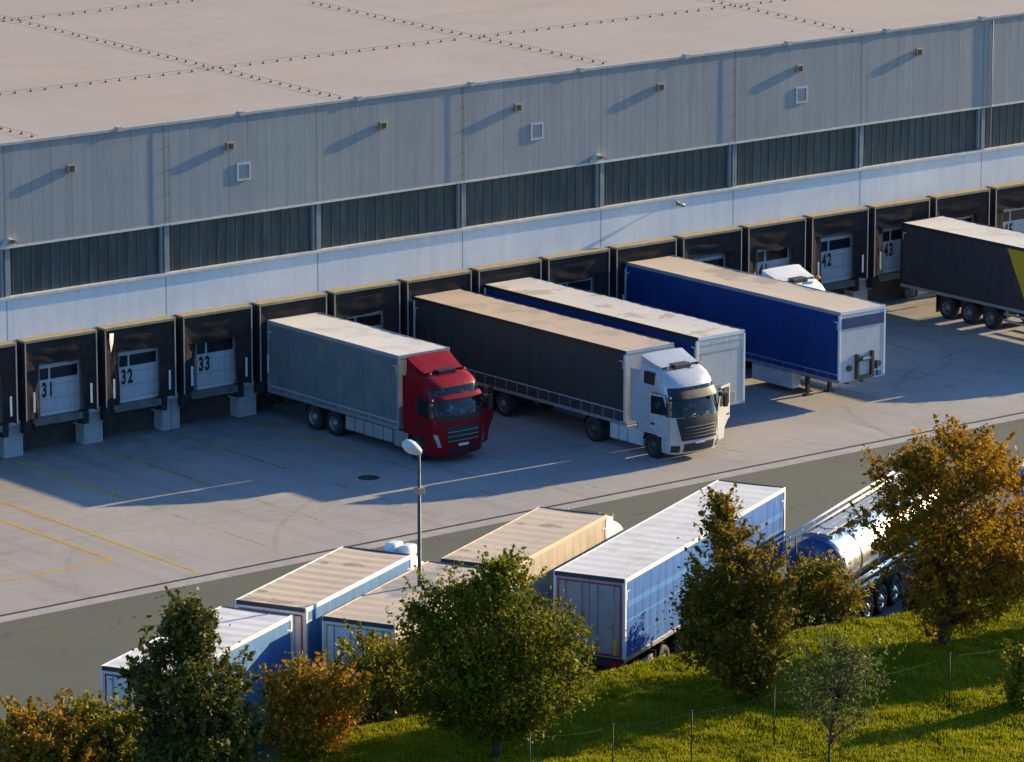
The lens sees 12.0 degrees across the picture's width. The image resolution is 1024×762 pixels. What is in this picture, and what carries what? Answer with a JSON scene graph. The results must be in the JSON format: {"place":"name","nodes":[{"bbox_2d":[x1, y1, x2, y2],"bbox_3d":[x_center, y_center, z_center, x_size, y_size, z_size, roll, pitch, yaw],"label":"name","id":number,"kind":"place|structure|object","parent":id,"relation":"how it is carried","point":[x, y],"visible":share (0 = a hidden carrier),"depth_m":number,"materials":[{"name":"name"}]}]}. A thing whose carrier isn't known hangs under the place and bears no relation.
{"place":"outdoors","nodes":[
{"label":"outdoors","id":0,"kind":"place"},
{"bbox_2d":[0,0,192,21],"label":"roof conductor","id":1,"kind":"object","parent":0,"point":[92,9],"visible":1,"depth_m":222.78,"materials":[{"name":"metal"}]},
{"bbox_2d":[3,15,342,98],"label":"roof conductor","id":2,"kind":"object","parent":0,"point":[62,31],"visible":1,"depth_m":209.78,"materials":[{"name":"metal"}]},
{"bbox_2d":[0,36,463,94],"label":"roof conductor","id":3,"kind":"object","parent":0,"point":[346,52],"visible":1,"depth_m":206.88,"materials":[{"name":"metal"}]},
{"bbox_2d":[309,0,604,63],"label":"roof conductor","id":4,"kind":"object","parent":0,"point":[571,56],"visible":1,"depth_m":215.81,"materials":[{"name":"metal"}]},
{"bbox_2d":[0,295,1023,615],"bbox_3d":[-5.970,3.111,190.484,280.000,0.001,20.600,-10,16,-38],"label":"yard paving","id":5,"kind":"structure","parent":0,"point":[314,505],"depth_m":189.04,"materials":[{"name":"grey concrete"}]},
{"bbox_2d":[0,424,31,457],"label":"dock pier","id":6,"kind":"structure","parent":5,"relation":"on","point":[11,445],"depth_m":190.93,"materials":[{"name":"concrete"}]},
{"bbox_2d":[0,559,108,581],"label":"painted line","id":7,"kind":"object","parent":5,"relation":"on","point":[55,570],"visible":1,"depth_m":174.17,"materials":[{"name":"yellow paint"}]},
{"bbox_2d":[0,519,113,559],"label":"painted line","id":8,"kind":"object","parent":5,"relation":"on","point":[56,539],"visible":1,"depth_m":178.48,"materials":[{"name":"yellow paint"}]},
{"bbox_2d":[16,461,124,498],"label":"painted line","id":9,"kind":"object","parent":5,"relation":"on","point":[71,479],"visible":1,"depth_m":187.36,"materials":[{"name":"yellow paint"}]},
{"bbox_2d":[73,411,104,443],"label":"dock pier","id":10,"kind":"structure","parent":5,"relation":"on","point":[91,431],"depth_m":193.25,"materials":[{"name":"concrete"}]},
{"bbox_2d":[0,500,200,573],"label":"painted line","id":11,"kind":"object","parent":5,"relation":"on","point":[101,537],"visible":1,"depth_m":178.69,"materials":[{"name":"yellow paint"}]},
{"bbox_2d":[96,447,205,483],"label":"painted line","id":12,"kind":"object","parent":5,"relation":"on","point":[148,464],"visible":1,"depth_m":190.15,"materials":[{"name":"paint"}]},
{"bbox_2d":[151,397,180,430],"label":"dock pier","id":13,"kind":"structure","parent":5,"relation":"on","point":[168,418],"depth_m":195.57,"materials":[{"name":"concrete"}]},
{"bbox_2d":[175,433,285,468],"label":"painted line","id":14,"kind":"object","parent":5,"relation":"on","point":[231,451],"visible":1,"depth_m":192.10,"materials":[{"name":"paint"}]},
{"bbox_2d":[227,384,256,416],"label":"dock pier","id":15,"kind":"structure","parent":5,"relation":"on","point":[245,405],"depth_m":197.87,"materials":[{"name":"concrete"}]},
{"bbox_2d":[251,420,362,454],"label":"painted line","id":16,"kind":"object","parent":5,"relation":"on","point":[307,437],"visible":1,"depth_m":194.27,"materials":[{"name":"yellow paint"}]},
{"bbox_2d":[358,475,379,479],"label":"manhole cover","id":17,"kind":"object","parent":5,"relation":"on","point":[368,477],"visible":1,"depth_m":187.74,"materials":[{"name":"black metal"}]},
{"bbox_2d":[267,312,492,459],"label":"box lorry","id":18,"kind":"object","parent":5,"relation":"on","point":[340,376],"visible":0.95,"depth_m":192.25,"materials":[{"name":"grey metal"}]},
{"bbox_2d":[416,394,431,440],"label":"door","id":19,"kind":"structure","parent":18,"relation":"in","point":[423,425],"depth_m":189.72,"materials":[{"name":"red paint"}]},
{"bbox_2d":[482,385,492,441],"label":"door","id":20,"kind":"structure","parent":18,"relation":"in","point":[487,413],"depth_m":191.26,"materials":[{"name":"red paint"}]},
{"bbox_2d":[0,0,1023,450],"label":"warehouse","id":21,"kind":"structure","parent":5,"relation":"on","point":[452,166],"depth_m":206.69,"materials":[{"name":"grey metal"}]},
{"bbox_2d":[0,340,17,437],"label":"dock shelter","id":22,"kind":"object","parent":21,"relation":"attached to","point":[8,387],"visible":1,"depth_m":189.68,"materials":[{"name":"black rubber"}]},
{"bbox_2d":[16,328,97,433],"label":"dock shelter","id":23,"kind":"object","parent":21,"relation":"attached to","point":[57,371],"visible":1,"depth_m":191.32,"materials":[{"name":"black rubber"}]},
{"bbox_2d":[39,360,79,413],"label":"door","id":24,"kind":"structure","parent":23,"relation":"in","point":[59,382],"depth_m":191.68,"materials":[{"name":"white metal"}]},
{"bbox_2d":[66,164,75,173],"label":"wall lamp","id":25,"kind":"object","parent":21,"relation":"attached to","point":[70,168],"visible":1,"depth_m":190.15,"materials":[{"name":"grey metal"}]},
{"bbox_2d":[10,227,158,294],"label":"window","id":26,"kind":"structure","parent":21,"relation":"in","point":[74,262],"depth_m":191.68,"materials":[{"name":"grey glass"}]},
{"bbox_2d":[96,315,176,420],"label":"dock shelter","id":27,"kind":"object","parent":21,"relation":"attached to","point":[139,360],"visible":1,"depth_m":193.64,"materials":[{"name":"black fabric"}]},
{"bbox_2d":[119,347,157,399],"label":"door","id":28,"kind":"structure","parent":27,"relation":"in","point":[138,369],"depth_m":193.99,"materials":[{"name":"white metal"}]},
{"bbox_2d":[175,303,252,406],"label":"dock shelter","id":29,"kind":"object","parent":21,"relation":"attached to","point":[214,345],"visible":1,"depth_m":195.91,"materials":[{"name":"black rubber"}]},
{"bbox_2d":[196,338,234,386],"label":"door","id":30,"kind":"structure","parent":29,"relation":"in","point":[215,360],"depth_m":196.32,"materials":[{"name":"white metal"}]},
{"bbox_2d":[225,142,233,150],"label":"wall lamp","id":31,"kind":"object","parent":21,"relation":"attached to","point":[229,146],"visible":1,"depth_m":194.80,"materials":[{"name":"grey metal"}]},
{"bbox_2d":[169,205,310,270],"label":"window","id":32,"kind":"structure","parent":21,"relation":"in","point":[282,231],"depth_m":196.32,"materials":[{"name":"grey glass"}]},
{"bbox_2d":[236,162,250,180],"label":"wall vent","id":33,"kind":"object","parent":21,"relation":"attached to","point":[243,171],"depth_m":195.60,"materials":[{"name":"white metal"}]},
{"bbox_2d":[251,291,327,393],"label":"dock shelter","id":34,"kind":"object","parent":21,"relation":"attached to","point":[263,311],"visible":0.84,"depth_m":197.37,"materials":[{"name":"black rubber"}]},
{"bbox_2d":[326,280,400,333],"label":"dock shelter","id":35,"kind":"object","parent":21,"relation":"attached to","point":[376,304],"visible":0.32,"depth_m":200.36,"materials":[{"name":"black rubber"}]},
{"bbox_2d":[346,310,382,328],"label":"door","id":36,"kind":"structure","parent":35,"relation":"in","point":[375,319],"depth_m":200.98,"materials":[{"name":"white metal"}]},
{"bbox_2d":[321,184,455,247],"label":"window","id":37,"kind":"structure","parent":21,"relation":"in","point":[365,219],"depth_m":200.93,"materials":[{"name":"grey glass"}]},
{"bbox_2d":[399,269,471,336],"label":"dock shelter","id":38,"kind":"object","parent":21,"relation":"attached to","point":[411,287],"visible":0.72,"depth_m":201.93,"materials":[{"name":"black rubber"}]},
{"bbox_2d":[470,258,541,293],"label":"dock shelter","id":39,"kind":"object","parent":21,"relation":"attached to","point":[504,271],"visible":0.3,"depth_m":204.51,"materials":[{"name":"black fabric"}]},
{"bbox_2d":[466,164,593,226],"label":"window","id":40,"kind":"structure","parent":21,"relation":"in","point":[567,189],"depth_m":205.54,"materials":[{"name":"grey glass"}]},
{"bbox_2d":[530,122,542,140],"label":"wall vent","id":41,"kind":"object","parent":21,"relation":"attached to","point":[536,131],"depth_m":204.89,"materials":[{"name":"white metal"}]},
{"bbox_2d":[540,247,609,295],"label":"dock shelter","id":42,"kind":"object","parent":21,"relation":"attached to","point":[587,269],"visible":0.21,"depth_m":207.24,"materials":[{"name":"black rubber"}]},
{"bbox_2d":[559,276,592,291],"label":"door","id":43,"kind":"structure","parent":42,"relation":"in","point":[587,284],"depth_m":207.96,"materials":[{"name":"white metal"}]},
{"bbox_2d":[608,236,676,299],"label":"dock shelter","id":44,"kind":"object","parent":21,"relation":"attached to","point":[622,255],"visible":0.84,"depth_m":208.85,"materials":[{"name":"black rubber"}]},
{"bbox_2d":[604,145,726,205],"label":"window","id":45,"kind":"structure","parent":21,"relation":"in","point":[643,178],"depth_m":210.16,"materials":[{"name":"grey glass"}]},
{"bbox_2d":[675,226,742,270],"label":"dock shelter","id":46,"kind":"object","parent":21,"relation":"attached to","point":[712,246],"visible":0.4,"depth_m":211.92,"materials":[{"name":"black fabric"}]},
{"bbox_2d":[694,255,724,266],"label":"door","id":47,"kind":"structure","parent":46,"relation":"in","point":[719,260],"depth_m":212.53,"materials":[{"name":"white metal"}]},
{"bbox_2d":[740,216,806,275],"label":"dock shelter","id":48,"kind":"object","parent":21,"relation":"attached to","point":[768,244],"visible":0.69,"depth_m":214.18,"materials":[{"name":"black rubber"}]},
{"bbox_2d":[757,247,788,275],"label":"door","id":49,"kind":"structure","parent":48,"relation":"in","point":[766,259],"depth_m":214.62,"materials":[{"name":"white metal"}]},
{"bbox_2d":[736,127,853,185],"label":"window","id":50,"kind":"structure","parent":21,"relation":"in","point":[830,150],"depth_m":214.77,"materials":[{"name":"grey glass"}]},
{"bbox_2d":[796,86,807,103],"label":"wall vent","id":51,"kind":"object","parent":21,"relation":"attached to","point":[801,94],"depth_m":214.12,"materials":[{"name":"white metal"}]},
{"bbox_2d":[804,206,868,290],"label":"dock shelter","id":52,"kind":"object","parent":21,"relation":"attached to","point":[836,246],"visible":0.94,"depth_m":216.85,"materials":[{"name":"black fabric"}]},
{"bbox_2d":[821,234,851,280],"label":"door","id":53,"kind":"structure","parent":52,"relation":"in","point":[836,251],"depth_m":217.09,"materials":[{"name":"white metal"}]},
{"bbox_2d":[866,196,930,288],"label":"dock shelter","id":54,"kind":"object","parent":21,"relation":"attached to","point":[886,219],"visible":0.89,"depth_m":218.55,"materials":[{"name":"black rubber"}]},
{"bbox_2d":[882,226,900,270],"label":"door","id":55,"kind":"structure","parent":54,"relation":"in","point":[891,259],"depth_m":219.17,"materials":[{"name":"white metal"}]},
{"bbox_2d":[863,109,975,166],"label":"window","id":56,"kind":"structure","parent":21,"relation":"in","point":[921,137],"depth_m":219.41,"materials":[{"name":"grey glass"}]},
{"bbox_2d":[927,187,990,224],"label":"dock shelter","id":57,"kind":"object","parent":21,"relation":"attached to","point":[972,205],"visible":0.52,"depth_m":221.00,"materials":[{"name":"black fabric"}]},
{"bbox_2d":[984,102,1023,147],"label":"window","id":58,"kind":"structure","parent":21,"relation":"in","point":[1007,125],"depth_m":222.73,"materials":[{"name":"grey glass"}]},
{"bbox_2d":[987,180,1023,232],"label":"dock shelter","id":59,"kind":"object","parent":21,"relation":"attached to","point":[1006,205],"visible":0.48,"depth_m":222.78,"materials":[{"name":"black rubber"}]},
{"bbox_2d":[1003,207,1023,232],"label":"door","id":60,"kind":"structure","parent":59,"relation":"in","point":[1013,219],"depth_m":223.77,"materials":[{"name":"white metal"}]},
{"bbox_2d":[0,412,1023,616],"bbox_3d":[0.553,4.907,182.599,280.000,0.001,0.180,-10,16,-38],"label":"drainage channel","id":61,"kind":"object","parent":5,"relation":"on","point":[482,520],"visible":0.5,"depth_m":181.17,"materials":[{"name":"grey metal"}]},
{"bbox_2d":[413,289,674,424],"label":"semitrailer","id":62,"kind":"object","parent":5,"relation":"on","point":[513,353],"visible":0.87,"depth_m":196.24,"materials":[{"name":"black plastic"}]},
{"bbox_2d":[484,277,744,404],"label":"semitrailer","id":63,"kind":"object","parent":5,"relation":"on","point":[716,349],"visible":0.29,"depth_m":197.03,"materials":[{"name":"fabric"}]},
{"bbox_2d":[583,348,729,457],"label":"tractor unit","id":64,"kind":"object","parent":5,"relation":"on","point":[675,408],"visible":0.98,"depth_m":190.51,"materials":[{"name":"silver metal"}]},
{"bbox_2d":[624,255,885,395],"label":"semitrailer","id":65,"kind":"object","parent":5,"relation":"on","point":[793,332],"visible":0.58,"depth_m":202.04,"materials":[{"name":"blue fabric"}]},
{"bbox_2d":[762,264,824,289],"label":"tractor unit","id":66,"kind":"object","parent":5,"relation":"on","point":[797,274],"visible":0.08,"depth_m":207.31,"materials":[{"name":"white paint"}]},
{"bbox_2d":[843,280,870,299],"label":"dock pier","id":67,"kind":"structure","parent":5,"relation":"on","point":[861,293],"depth_m":218.62,"materials":[{"name":"concrete"}]},
{"bbox_2d":[905,289,927,298],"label":"dock pier","id":68,"kind":"structure","parent":5,"relation":"on","point":[909,292],"depth_m":221.00,"materials":[{"name":"concrete"}]},
{"bbox_2d":[886,316,982,339],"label":"painted line","id":69,"kind":"object","parent":5,"relation":"on","point":[935,328],"visible":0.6,"depth_m":214.56,"materials":[{"name":"yellow paint"}]},
{"bbox_2d":[900,216,1023,328],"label":"semitrailer","id":70,"kind":"object","parent":5,"relation":"on","point":[974,270],"visible":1,"depth_m":215.44,"materials":[{"name":"black plastic"}]},
{"bbox_2d":[0,418,1023,761],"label":"road","id":71,"kind":"structure","parent":0,"point":[48,656],"depth_m":170.49,"materials":[{"name":"grey asphalt"}]},
{"bbox_2d":[100,606,292,757],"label":"drawbar trailer","id":72,"kind":"object","parent":71,"relation":"on","point":[267,636],"visible":0.16,"depth_m":150.66,"materials":[{"name":"metal"}]},
{"bbox_2d":[235,540,424,698],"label":"box lorry","id":73,"kind":"object","parent":71,"relation":"on","point":[308,596],"visible":0.26,"depth_m":155.93,"materials":[{"name":"metal"}]},
{"bbox_2d":[238,604,270,611],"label":"rear door","id":74,"kind":"structure","parent":73,"relation":"in","point":[239,605],"depth_m":153.75,"materials":[{"name":"grey metal"}]},
{"bbox_2d":[271,608,303,675],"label":"rear door","id":75,"kind":"structure","parent":73,"relation":"in","point":[297,617],"depth_m":153.27,"materials":[{"name":"grey metal"}]},
{"bbox_2d":[322,561,494,724],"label":"drawbar trailer","id":76,"kind":"object","parent":71,"relation":"on","point":[368,609],"visible":0.2,"depth_m":152.84,"materials":[{"name":"metal"}]},
{"bbox_2d":[402,439,424,585],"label":"street lamp","id":77,"kind":"object","parent":71,"relation":"on","point":[411,447],"visible":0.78,"depth_m":154.99,"materials":[{"name":"grey metal"}]},
{"bbox_2d":[0,413,1023,622],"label":"gutter strip","id":78,"kind":"object","parent":71,"relation":"on","point":[430,533],"visible":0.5,"depth_m":180.65,"materials":[{"name":"grey concrete"}]},
{"bbox_2d":[440,507,623,666],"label":"box lorry","id":79,"kind":"object","parent":71,"relation":"on","point":[552,539],"visible":0.38,"depth_m":161.98,"materials":[{"name":"metal"}]},
{"bbox_2d":[553,480,785,676],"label":"semitrailer","id":80,"kind":"object","parent":71,"relation":"on","point":[624,584],"visible":0.64,"depth_m":159.30,"materials":[{"name":"metal"}]},
{"bbox_2d":[556,575,589,654],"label":"rear door","id":81,"kind":"structure","parent":80,"relation":"in","point":[577,589],"depth_m":157.32,"materials":[{"name":"grey metal"}]},
{"bbox_2d":[589,579,622,658],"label":"rear door","id":82,"kind":"structure","parent":80,"relation":"in","point":[606,597],"depth_m":156.98,"materials":[{"name":"grey metal"}]},
{"bbox_2d":[778,471,939,620],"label":"tank trailer","id":83,"kind":"object","parent":71,"relation":"on","point":[833,533],"visible":0.4,"depth_m":166.21,"materials":[{"name":"metal"}]},
{"bbox_2d":[1012,462,1023,539],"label":"semitrailer","id":84,"kind":"object","parent":71,"relation":"on","point":[1019,473],"visible":0.13,"depth_m":171.67,"materials":[{"name":"white paint"}]},
{"bbox_2d":[1014,470,1023,539],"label":"rear door","id":85,"kind":"structure","parent":84,"relation":"in","point":[1019,473],"depth_m":171.61,"materials":[{"name":"grey metal"}]},
{"bbox_2d":[483,0,785,36],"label":"roof conductor","id":86,"kind":"object","parent":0,"point":[632,16],"visible":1,"depth_m":220.40,"materials":[{"name":"metal"}]},
{"bbox_2d":[255,597,1023,761],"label":"grassy bank","id":87,"kind":"structure","parent":0,"point":[680,731],"depth_m":148.36,"materials":[{"name":"green plant"}]},
{"bbox_2d":[0,688,109,761],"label":"autumn bush","id":88,"kind":"object","parent":87,"relation":"on","point":[41,736],"visible":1,"depth_m":140.53,"materials":[{"name":"orange plant"}]},
{"bbox_2d":[48,681,160,761],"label":"green bush","id":89,"kind":"object","parent":87,"relation":"on","point":[120,727],"visible":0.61,"depth_m":141.37,"materials":[{"name":"green plant"}]},
{"bbox_2d":[102,585,277,761],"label":"maple tree","id":90,"kind":"object","parent":87,"relation":"on","point":[203,702],"visible":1,"depth_m":138.47,"materials":[{"name":"green plant"}]},
{"bbox_2d":[253,645,385,761],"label":"autumn bush","id":91,"kind":"object","parent":87,"relation":"on","point":[298,702],"visible":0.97,"depth_m":144.58,"materials":[{"name":"orange plant"}]},
{"bbox_2d":[329,617,429,728],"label":"green bush","id":92,"kind":"object","parent":87,"relation":"on","point":[374,657],"visible":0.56,"depth_m":149.08,"materials":[{"name":"green plant"}]},
{"bbox_2d":[381,613,481,718],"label":"shady bush","id":93,"kind":"object","parent":87,"relation":"on","point":[414,629],"visible":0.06,"depth_m":150.75,"materials":[{"name":"green plant"}]},
{"bbox_2d":[377,544,611,759],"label":"broad tree","id":94,"kind":"object","parent":87,"relation":"on","point":[496,679],"visible":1,"depth_m":143.79,"materials":[{"name":"green plant"}]},
{"bbox_2d":[612,724,613,761],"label":"fence post","id":95,"kind":"object","parent":87,"relation":"on","point":[612,742],"visible":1,"depth_m":142.94,"materials":[{"name":"grey metal"}]},
{"bbox_2d":[655,482,807,707],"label":"olive tree","id":96,"kind":"object","parent":87,"relation":"on","point":[746,662],"visible":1,"depth_m":149.58,"materials":[{"name":"green plant"}]},
{"bbox_2d":[680,593,790,651],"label":"shady bush","id":97,"kind":"object","parent":87,"relation":"on","point":[738,620],"visible":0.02,"depth_m":158.11,"materials":[{"name":"green plant"}]},
{"bbox_2d":[773,690,775,745],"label":"fence post","id":98,"kind":"object","parent":87,"relation":"on","point":[774,691],"visible":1,"depth_m":145.52,"materials":[{"name":"grey metal"}]},
{"bbox_2d":[535,648,1005,736],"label":"fence wire","id":99,"kind":"object","parent":98,"relation":"attached to","point":[756,699],"visible":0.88,"depth_m":144.64,"materials":[{"name":"grey metal"}]},
{"bbox_2d":[778,546,881,631],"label":"autumn bush","id":100,"kind":"object","parent":87,"relation":"on","point":[837,592],"visible":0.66,"depth_m":160.58,"materials":[{"name":"green plant"}]},
{"bbox_2d":[762,599,905,761],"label":"young tree","id":101,"kind":"object","parent":87,"relation":"on","point":[863,661],"visible":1,"depth_m":143.81,"materials":[{"name":"green plant"}]},
{"bbox_2d":[893,569,970,613],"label":"red bush","id":102,"kind":"object","parent":87,"relation":"on","point":[904,603],"visible":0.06,"depth_m":163.32,"materials":[{"name":"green plant"}]},
{"bbox_2d":[842,413,1023,645],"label":"golden tree","id":103,"kind":"object","parent":87,"relation":"on","point":[952,576],"visible":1,"depth_m":155.25,"materials":[{"name":"orange plant"}]},
{"bbox_2d":[965,555,1023,599],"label":"red bush","id":104,"kind":"object","parent":87,"relation":"on","point":[997,571],"depth_m":163.87,"materials":[{"name":"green plant"}]},
{"bbox_2d":[976,637,1023,713],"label":"conifer bush","id":105,"kind":"object","parent":87,"relation":"on","point":[1013,686],"visible":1,"depth_m":149.65,"materials":[{"name":"green plant"}]},
{"bbox_2d":[712,0,857,31],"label":"roof conductor","id":106,"kind":"object","parent":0,"point":[758,10],"visible":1,"depth_m":220.98,"materials":[{"name":"metal"}]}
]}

